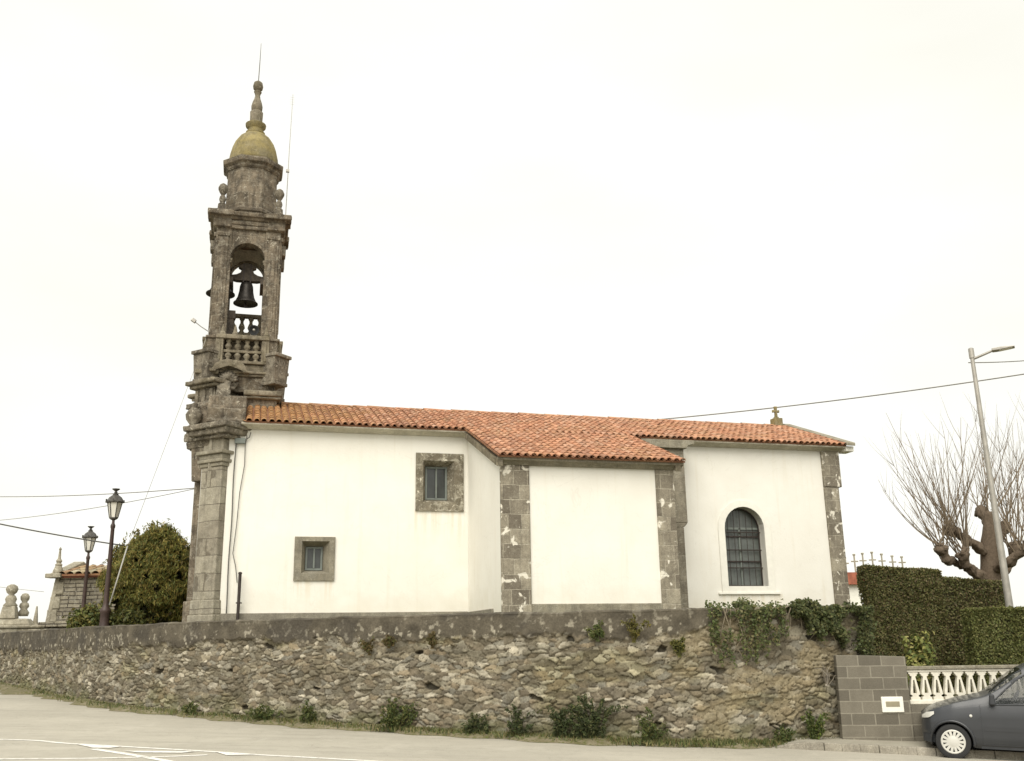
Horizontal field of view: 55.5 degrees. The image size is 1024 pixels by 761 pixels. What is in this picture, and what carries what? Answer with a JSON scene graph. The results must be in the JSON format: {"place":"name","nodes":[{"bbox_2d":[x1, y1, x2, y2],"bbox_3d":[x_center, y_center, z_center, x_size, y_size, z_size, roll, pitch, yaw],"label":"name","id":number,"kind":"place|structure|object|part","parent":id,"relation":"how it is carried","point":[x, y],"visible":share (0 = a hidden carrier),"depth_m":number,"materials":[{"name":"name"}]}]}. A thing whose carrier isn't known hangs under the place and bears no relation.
{"place":"outdoors","nodes":[
{"label":"outdoors","id":0,"kind":"place"},
{"bbox_2d":[0,681,837,748],"bbox_3d":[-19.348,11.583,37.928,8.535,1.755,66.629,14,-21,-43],"label":"verge","id":1,"kind":"structure","parent":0,"point":[11,690],"depth_m":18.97,"materials":[{"name":"green plant"}]},
{"bbox_2d":[181,701,199,713],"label":"weed","id":2,"kind":"object","parent":1,"relation":"on","point":[193,708],"visible":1,"depth_m":20.97,"materials":[{"name":"green plant"}]},
{"bbox_2d":[245,704,283,719],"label":"weed","id":3,"kind":"object","parent":1,"relation":"on","point":[260,713],"visible":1,"depth_m":19.82,"materials":[{"name":"green plant"}]},
{"bbox_2d":[299,700,316,721],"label":"weed","id":4,"kind":"object","parent":1,"relation":"on","point":[306,712],"visible":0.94,"depth_m":19.32,"materials":[{"name":"green plant"}]},
{"bbox_2d":[379,697,420,731],"bbox_3d":[-2.126,6.349,18.487,0.794,0.645,0.377,-1,-15,0],"label":"weed","id":5,"kind":"object","parent":1,"relation":"on","point":[391,718],"visible":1,"depth_m":18.47,"materials":[{"name":"green plant"}]},
{"bbox_2d":[0,605,867,738],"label":"stone wall","id":6,"kind":"structure","parent":1,"relation":"on","point":[493,665],"depth_m":18.46,"materials":[{"name":"grey stone"}]},
{"bbox_2d":[357,636,374,655],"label":"wall tuft","id":7,"kind":"object","parent":6,"relation":"attached to","point":[367,647],"visible":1,"depth_m":19.08,"materials":[{"name":"green plant"}]},
{"bbox_2d":[380,634,396,647],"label":"wall tuft","id":8,"kind":"object","parent":6,"relation":"attached to","point":[389,641],"visible":1,"depth_m":18.91,"materials":[{"name":"green plant"}]},
{"bbox_2d":[422,631,437,648],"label":"wall tuft","id":9,"kind":"object","parent":6,"relation":"attached to","point":[431,638],"visible":1,"depth_m":18.58,"materials":[{"name":"green plant"}]},
{"bbox_2d":[584,620,605,640],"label":"wall tuft","id":10,"kind":"object","parent":6,"relation":"attached to","point":[596,632],"visible":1,"depth_m":17.65,"materials":[{"name":"green plant"}]},
{"bbox_2d":[620,613,650,642],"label":"wall tuft","id":11,"kind":"object","parent":6,"relation":"attached to","point":[634,631],"visible":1,"depth_m":17.56,"materials":[{"name":"green plant"}]},
{"bbox_2d":[669,636,685,656],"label":"wall tuft","id":12,"kind":"object","parent":6,"relation":"attached to","point":[678,646],"visible":1,"depth_m":17.45,"materials":[{"name":"green plant"}]},
{"bbox_2d":[727,597,752,608],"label":"wall top plant","id":13,"kind":"object","parent":6,"relation":"on","point":[735,602],"depth_m":18.06,"materials":[{"name":"green plant"}]},
{"bbox_2d":[705,598,789,667],"bbox_3d":[4.316,4.650,17.892,1.615,1.242,0.626,2,-15,-13],"label":"ivy","id":14,"kind":"object","parent":6,"relation":"attached to","point":[747,609],"visible":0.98,"depth_m":17.76,"materials":[{"name":"green plant"}]},
{"bbox_2d":[814,663,835,685],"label":"dry bramble","id":15,"kind":"object","parent":6,"relation":"attached to","point":[826,679],"visible":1,"depth_m":17.88,"materials":[{"name":"beige plant"}]},
{"bbox_2d":[785,597,877,655],"bbox_3d":[5.960,4.777,18.336,1.876,1.368,0.748,4,-16,-19],"label":"ivy","id":16,"kind":"object","parent":6,"relation":"attached to","point":[812,615],"visible":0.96,"depth_m":18.26,"materials":[{"name":"green plant"}]},
{"bbox_2d":[460,712,488,733],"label":"weed","id":17,"kind":"object","parent":1,"relation":"on","point":[473,722],"visible":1,"depth_m":17.91,"materials":[{"name":"green plant"}]},
{"bbox_2d":[505,702,541,735],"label":"weed","id":18,"kind":"object","parent":1,"relation":"on","point":[516,727],"visible":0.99,"depth_m":17.64,"materials":[{"name":"green plant"}]},
{"bbox_2d":[545,705,578,737],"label":"weed","id":19,"kind":"object","parent":1,"relation":"on","point":[561,722],"visible":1,"depth_m":17.39,"materials":[{"name":"green plant"}]},
{"bbox_2d":[566,693,628,738],"bbox_3d":[1.529,5.976,17.294,1.142,0.890,0.350,-1,-15,0],"label":"weed","id":20,"kind":"object","parent":1,"relation":"on","point":[591,725],"visible":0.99,"depth_m":17.28,"materials":[{"name":"green plant"}]},
{"bbox_2d":[635,707,670,740],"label":"weed","id":21,"kind":"object","parent":1,"relation":"on","point":[646,732],"visible":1,"depth_m":17.09,"materials":[{"name":"green plant"}]},
{"bbox_2d":[763,724,795,741],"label":"weed","id":22,"kind":"object","parent":1,"relation":"on","point":[784,735],"visible":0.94,"depth_m":17.32,"materials":[{"name":"green plant"}]},
{"bbox_2d":[801,707,830,739],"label":"flowering weed","id":23,"kind":"object","parent":1,"relation":"on","point":[816,730],"visible":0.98,"depth_m":17.43,"materials":[{"name":"green plant"}]},
{"bbox_2d":[0,690,1023,760],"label":"road","id":24,"kind":"structure","parent":0,"point":[27,718],"depth_m":16.31,"materials":[{"name":"grey asphalt"}]},
{"bbox_2d":[78,744,119,747],"bbox_3d":[-6.590,5.742,15.264,0.824,0.028,0.337,-4,-15,12],"label":"road marking","id":25,"kind":"object","parent":24,"relation":"on","point":[98,746],"visible":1,"depth_m":15.27,"materials":[{"name":"paint"}]},
{"bbox_2d":[0,754,206,758],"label":"road marking","id":26,"kind":"object","parent":24,"relation":"on","point":[92,758],"visible":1,"depth_m":13.81,"materials":[{"name":"paint"}]},
{"bbox_2d":[91,749,171,760],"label":"road marking","id":27,"kind":"object","parent":24,"relation":"on","point":[142,756],"visible":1,"depth_m":14.34,"materials":[{"name":"paint"}]},
{"bbox_2d":[131,751,194,752],"bbox_3d":[-5.340,5.621,14.724,1.097,0.038,0.218,1,-15,-6],"label":"road marking","id":28,"kind":"object","parent":24,"relation":"on","point":[164,751],"visible":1,"depth_m":14.73,"materials":[{"name":"paint"}]},
{"bbox_2d":[0,739,373,760],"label":"road marking","id":29,"kind":"object","parent":24,"relation":"on","point":[190,750],"visible":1,"depth_m":15.02,"materials":[{"name":"paint"}]},
{"bbox_2d":[218,752,253,754],"bbox_3d":[-4.238,5.619,14.628,0.750,0.025,0.282,-6,-16,19],"label":"road marking","id":30,"kind":"object","parent":24,"relation":"on","point":[226,753],"visible":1,"depth_m":14.66,"materials":[{"name":"paint"}]},
{"bbox_2d":[772,741,1023,759],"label":"kerb","id":31,"kind":"structure","parent":24,"relation":"on","point":[925,751],"depth_m":16.55,"materials":[{"name":"concrete"}]},
{"bbox_2d":[921,663,1023,758],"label":"car","id":32,"kind":"object","parent":24,"relation":"on","point":[959,727],"visible":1,"depth_m":16.09,"materials":[{"name":"grey paint"}]},
{"bbox_3d":[8.322,5.060,16.029,0.876,0.602,0.154,-5,-15,21],"label":"side window","id":33,"kind":"part","parent":32,"relation":"part of","materials":[{"name":"glass"}]},
{"bbox_3d":[8.822,5.384,17.274,0.877,0.602,0.152,-5,-15,21],"label":"side window","id":34,"kind":"part","parent":32,"relation":"part of","materials":[{"name":"glass"}]},
{"bbox_2d":[0,0,1023,621],"label":"sky","id":35,"kind":"structure","parent":0,"point":[645,209],"materials":[{"name":"white"}]},
{"bbox_2d":[664,374,1023,418],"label":"overhead cable","id":36,"kind":"object","parent":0,"point":[844,399],"visible":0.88,"depth_m":33.50,"materials":[{"name":"metal"}]},
{"bbox_2d":[869,552,875,564],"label":"grave cross","id":37,"kind":"object","parent":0,"point":[872,559],"visible":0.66,"depth_m":46.47,"materials":[{"name":"stone"}]},
{"bbox_2d":[878,553,885,565],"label":"grave cross","id":38,"kind":"object","parent":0,"point":[881,560],"visible":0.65,"depth_m":46.46,"materials":[{"name":"stone"}]},
{"bbox_2d":[889,555,895,566],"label":"grave cross","id":39,"kind":"object","parent":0,"point":[892,561],"visible":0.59,"depth_m":46.44,"materials":[{"name":"stone"}]},
{"bbox_2d":[782,737,1023,751],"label":"pavement","id":40,"kind":"structure","parent":0,"point":[884,742],"depth_m":17.15,"materials":[{"name":"concrete"}]},
{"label":"churchyard","id":41,"kind":"structure","parent":0,"visible":0},
{"bbox_2d":[0,584,43,632],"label":"grave monument","id":42,"kind":"object","parent":41,"relation":"on","point":[10,614],"visible":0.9,"depth_m":34.88,"materials":[{"name":"stone"}]},
{"bbox_2d":[33,606,37,624],"bbox_3d":[-17.399,8.860,35.489,0.225,1.224,0.225,-1,-15,0],"label":"grave obelisk","id":43,"kind":"object","parent":41,"relation":"on","point":[35,620],"visible":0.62,"depth_m":35.51,"materials":[{"name":"stone"}]},
{"bbox_2d":[28,547,114,630],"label":"tomb house","id":44,"kind":"structure","parent":41,"relation":"on","point":[66,595],"depth_m":32.24,"materials":[{"name":"stone"}]},
{"bbox_2d":[62,601,116,628],"bbox_3d":[-11.529,6.535,26.615,1.545,0.972,0.908,-1,-15,0],"label":"shrub","id":45,"kind":"object","parent":41,"relation":"on","point":[81,618],"visible":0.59,"depth_m":26.44,"materials":[{"name":"green plant"}]},
{"bbox_2d":[81,526,97,606],"bbox_3d":[-14.039,6.633,32.032,0.520,3.640,0.510,2,-15,-11],"label":"lamp post","id":46,"kind":"object","parent":41,"relation":"on","point":[90,534],"visible":0.75,"depth_m":32.21,"materials":[{"name":"black metal"}]},
{"bbox_2d":[99,488,124,625],"bbox_3d":[-10.991,4.944,26.570,0.520,3.990,0.510,2,-15,-11],"label":"lamp post","id":47,"kind":"object","parent":41,"relation":"on","point":[115,501],"visible":0.94,"depth_m":26.62,"materials":[{"name":"black metal"}]},
{"bbox_2d":[0,523,124,545],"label":"overhead cable","id":48,"kind":"object","parent":47,"relation":"attached to","point":[60,535],"visible":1,"depth_m":26.25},
{"bbox_2d":[109,546,127,604],"bbox_3d":[-10.789,5.339,26.671,0.043,1.623,0.485,-8,-17,25],"label":"stay wire","id":49,"kind":"object","parent":47,"relation":"attached to","point":[118,575],"visible":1,"depth_m":26.64,"materials":[{"name":"grey metal"}]},
{"bbox_2d":[109,605,149,625],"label":"shrub","id":50,"kind":"object","parent":41,"relation":"on","point":[134,618],"visible":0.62,"depth_m":26.37,"materials":[{"name":"green plant"}]},
{"bbox_2d":[96,518,189,623],"bbox_3d":[-10.594,5.758,28.684,3.288,3.402,2.841,-1,-15,0],"label":"conifer bush","id":51,"kind":"object","parent":41,"relation":"on","point":[152,581],"visible":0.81,"depth_m":27.84,"materials":[{"name":"green plant"}]},
{"bbox_2d":[236,572,241,619],"bbox_3d":[-6.581,5.273,23.434,0.120,1.300,0.128,-1,-15,0],"label":"iron post","id":52,"kind":"object","parent":41,"relation":"on","point":[238,602],"visible":0.89,"depth_m":23.41,"materials":[{"name":"black metal"}]},
{"bbox_2d":[182,395,854,621],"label":"church","id":53,"kind":"structure","parent":41,"relation":"on","point":[353,510],"depth_m":24.73,"materials":[{"name":"white paint"}]},
{"bbox_2d":[0,488,193,496],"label":"overhead cable","id":54,"kind":"object","parent":53,"relation":"attached to","point":[95,494],"visible":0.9,"depth_m":29.17,"materials":[{"name":"metal"}]},
{"bbox_2d":[5,489,192,519],"bbox_3d":[-16.771,4.296,32.477,23.506,1.121,0.016,-13,-19,39],"label":"overhead cable","id":55,"kind":"object","parent":53,"relation":"attached to","point":[98,507],"visible":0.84,"depth_m":28.78,"materials":[{"name":"metal"}]},
{"bbox_2d":[193,472,201,590],"bbox_3d":[-7.561,3.572,23.400,0.008,2.900,0.008,-1,-15,0],"label":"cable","id":56,"kind":"object","parent":53,"relation":"attached to","point":[197,531],"visible":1,"depth_m":23.45,"materials":[{"name":"black plastic"}]},
{"bbox_2d":[226,444,235,613],"bbox_3d":[-6.912,3.621,23.912,0.051,4.450,0.031,-1,-15,0],"label":"wall cable","id":57,"kind":"object","parent":53,"relation":"attached to","point":[230,529],"depth_m":23.89,"materials":[{"name":"grey plastic"}]},
{"bbox_2d":[185,50,291,450],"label":"bell tower","id":58,"kind":"structure","parent":53,"relation":"on","point":[250,221],"depth_m":27.91,"materials":[{"name":"stone"}]},
{"bbox_2d":[128,329,209,543],"bbox_3d":[-9.548,1.559,27.068,2.887,5.862,0.012,-10,-18,32],"label":"stay wire","id":59,"kind":"object","parent":58,"relation":"attached to","point":[164,448],"visible":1,"depth_m":27.06,"materials":[{"name":"grey metal"}]},
{"bbox_2d":[191,318,208,331],"bbox_3d":[-8.847,-1.570,27.635,0.558,0.379,0.107,5,-16,-20],"label":"floodlight","id":60,"kind":"object","parent":58,"relation":"attached to","point":[193,320],"visible":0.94,"depth_m":27.58,"materials":[{"name":"metal"}]},
{"bbox_2d":[206,287,234,298],"bbox_3d":[-8.517,-2.979,28.506,0.815,1.200,0.815,-9,-17,29],"label":"bell","id":61,"kind":"object","parent":58,"relation":"hanging from","point":[231,294],"visible":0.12,"depth_m":28.36,"materials":[{"name":"brown metal"}]},
{"bbox_2d":[230,263,263,307],"bbox_3d":[-7.819,-2.782,28.648,0.935,1.350,0.696,15,-22,-45],"label":"bell","id":62,"kind":"object","parent":58,"relation":"hanging from","point":[246,277],"visible":0.93,"depth_m":28.56,"materials":[{"name":"brown metal"}]},
{"bbox_2d":[248,325,258,335],"bbox_3d":[-7.272,-1.390,27.393,0.300,0.298,0.280,3,-15,-15],"label":"loudspeaker","id":63,"kind":"object","parent":58,"relation":"on","point":[253,330],"visible":1,"depth_m":27.34,"materials":[{"name":"black metal"}]},
{"bbox_2d":[285,97,293,214],"bbox_3d":[-6.940,-6.712,30.068,0.229,4.811,0.080,3,-15,-15],"label":"antenna mast","id":64,"kind":"object","parent":58,"relation":"on","point":[287,170],"visible":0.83,"depth_m":30.04,"materials":[{"name":"metal"}]},
{"bbox_2d":[232,436,246,582],"bbox_3d":[-6.756,3.147,24.084,0.199,3.652,0.022,3,-15,-15],"label":"wall cable","id":65,"kind":"object","parent":53,"relation":"attached to","point":[238,508],"depth_m":24.06,"materials":[{"name":"grey plastic"}]},
{"bbox_2d":[235,432,250,447],"bbox_3d":[-6.783,1.495,24.509,0.391,0.404,0.090,3,-15,-15],"label":"junction box","id":66,"kind":"object","parent":53,"relation":"attached to","point":[239,440],"visible":1,"depth_m":24.45,"materials":[{"name":"grey plastic"}]},
{"bbox_2d":[293,536,335,580],"bbox_3d":[-4.970,4.485,24.418,1.000,1.080,0.355,3,-15,-15],"label":"window","id":67,"kind":"structure","parent":53,"relation":"in","point":[314,557],"depth_m":24.38,"materials":[{"name":"stone"}]},
{"bbox_2d":[415,453,463,511],"bbox_3d":[-1.944,2.717,25.756,1.280,1.530,0.375,3,-15,-15],"label":"window","id":68,"kind":"structure","parent":53,"relation":"in","point":[439,476],"depth_m":25.73,"materials":[{"name":"stone"}]},
{"bbox_2d":[718,500,780,593],"bbox_3d":[6.560,4.736,27.612,1.900,2.620,0.435,3,-15,-15],"label":"window","id":69,"kind":"structure","parent":53,"relation":"in","point":[738,529],"depth_m":27.65,"materials":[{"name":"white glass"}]},
{"bbox_2d":[847,572,861,605],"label":"niche block","id":70,"kind":"structure","parent":41,"relation":"on","point":[853,590],"depth_m":45.26,"materials":[{"name":"white paint"}]},
{"bbox_2d":[851,554,857,571],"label":"grave cross","id":71,"kind":"object","parent":70,"relation":"on","point":[853,555],"visible":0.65,"depth_m":46.45,"materials":[{"name":"stone"}]},
{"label":"garden ground","id":72,"kind":"structure","parent":0,"visible":0},
{"bbox_2d":[833,655,929,741],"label":"block wall","id":73,"kind":"structure","parent":72,"relation":"on","point":[873,698],"depth_m":17.65,"materials":[{"name":"concrete"}]},
{"bbox_2d":[906,665,1023,703],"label":"balustrade","id":74,"kind":"object","parent":73,"relation":"on","point":[958,671],"visible":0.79,"depth_m":17.68,"materials":[{"name":"white paint"}]},
{"bbox_2d":[900,630,937,695],"bbox_3d":[7.777,5.497,18.914,1.035,1.302,0.667,-1,-15,0],"label":"leafy shrub","id":75,"kind":"object","parent":72,"relation":"on","point":[924,657],"visible":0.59,"depth_m":18.79,"materials":[{"name":"green plant"}]},
{"bbox_2d":[856,563,1004,696],"bbox_3d":[9.515,5.794,22.407,4.981,2.961,2.492,11,-19,-38],"label":"tall hedge","id":76,"kind":"object","parent":72,"relation":"on","point":[906,601],"visible":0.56,"depth_m":21.02,"materials":[{"name":"green plant"}]},
{"bbox_2d":[866,394,1023,579],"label":"pollarded tree","id":77,"kind":"object","parent":72,"relation":"on","point":[985,547],"visible":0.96,"depth_m":25.24,"materials":[{"name":"brown plant"}]},
{"bbox_2d":[958,605,1023,695],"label":"hedge","id":78,"kind":"object","parent":72,"relation":"on","point":[994,635],"visible":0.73,"depth_m":19.19,"materials":[{"name":"green plant"}]},
{"bbox_2d":[968,345,1014,606],"bbox_3d":[10.741,2.809,20.758,0.952,7.439,0.240,-9,-17,28],"label":"street lamp","id":79,"kind":"object","parent":72,"relation":"on","point":[1001,554],"visible":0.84,"depth_m":21.05,"materials":[{"name":"metal"}]},
{"bbox_2d":[968,360,1023,362],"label":"overhead cable","id":80,"kind":"object","parent":79,"relation":"attached to","point":[997,362],"visible":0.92,"depth_m":23.34,"materials":[{"name":"metal"}]}
]}

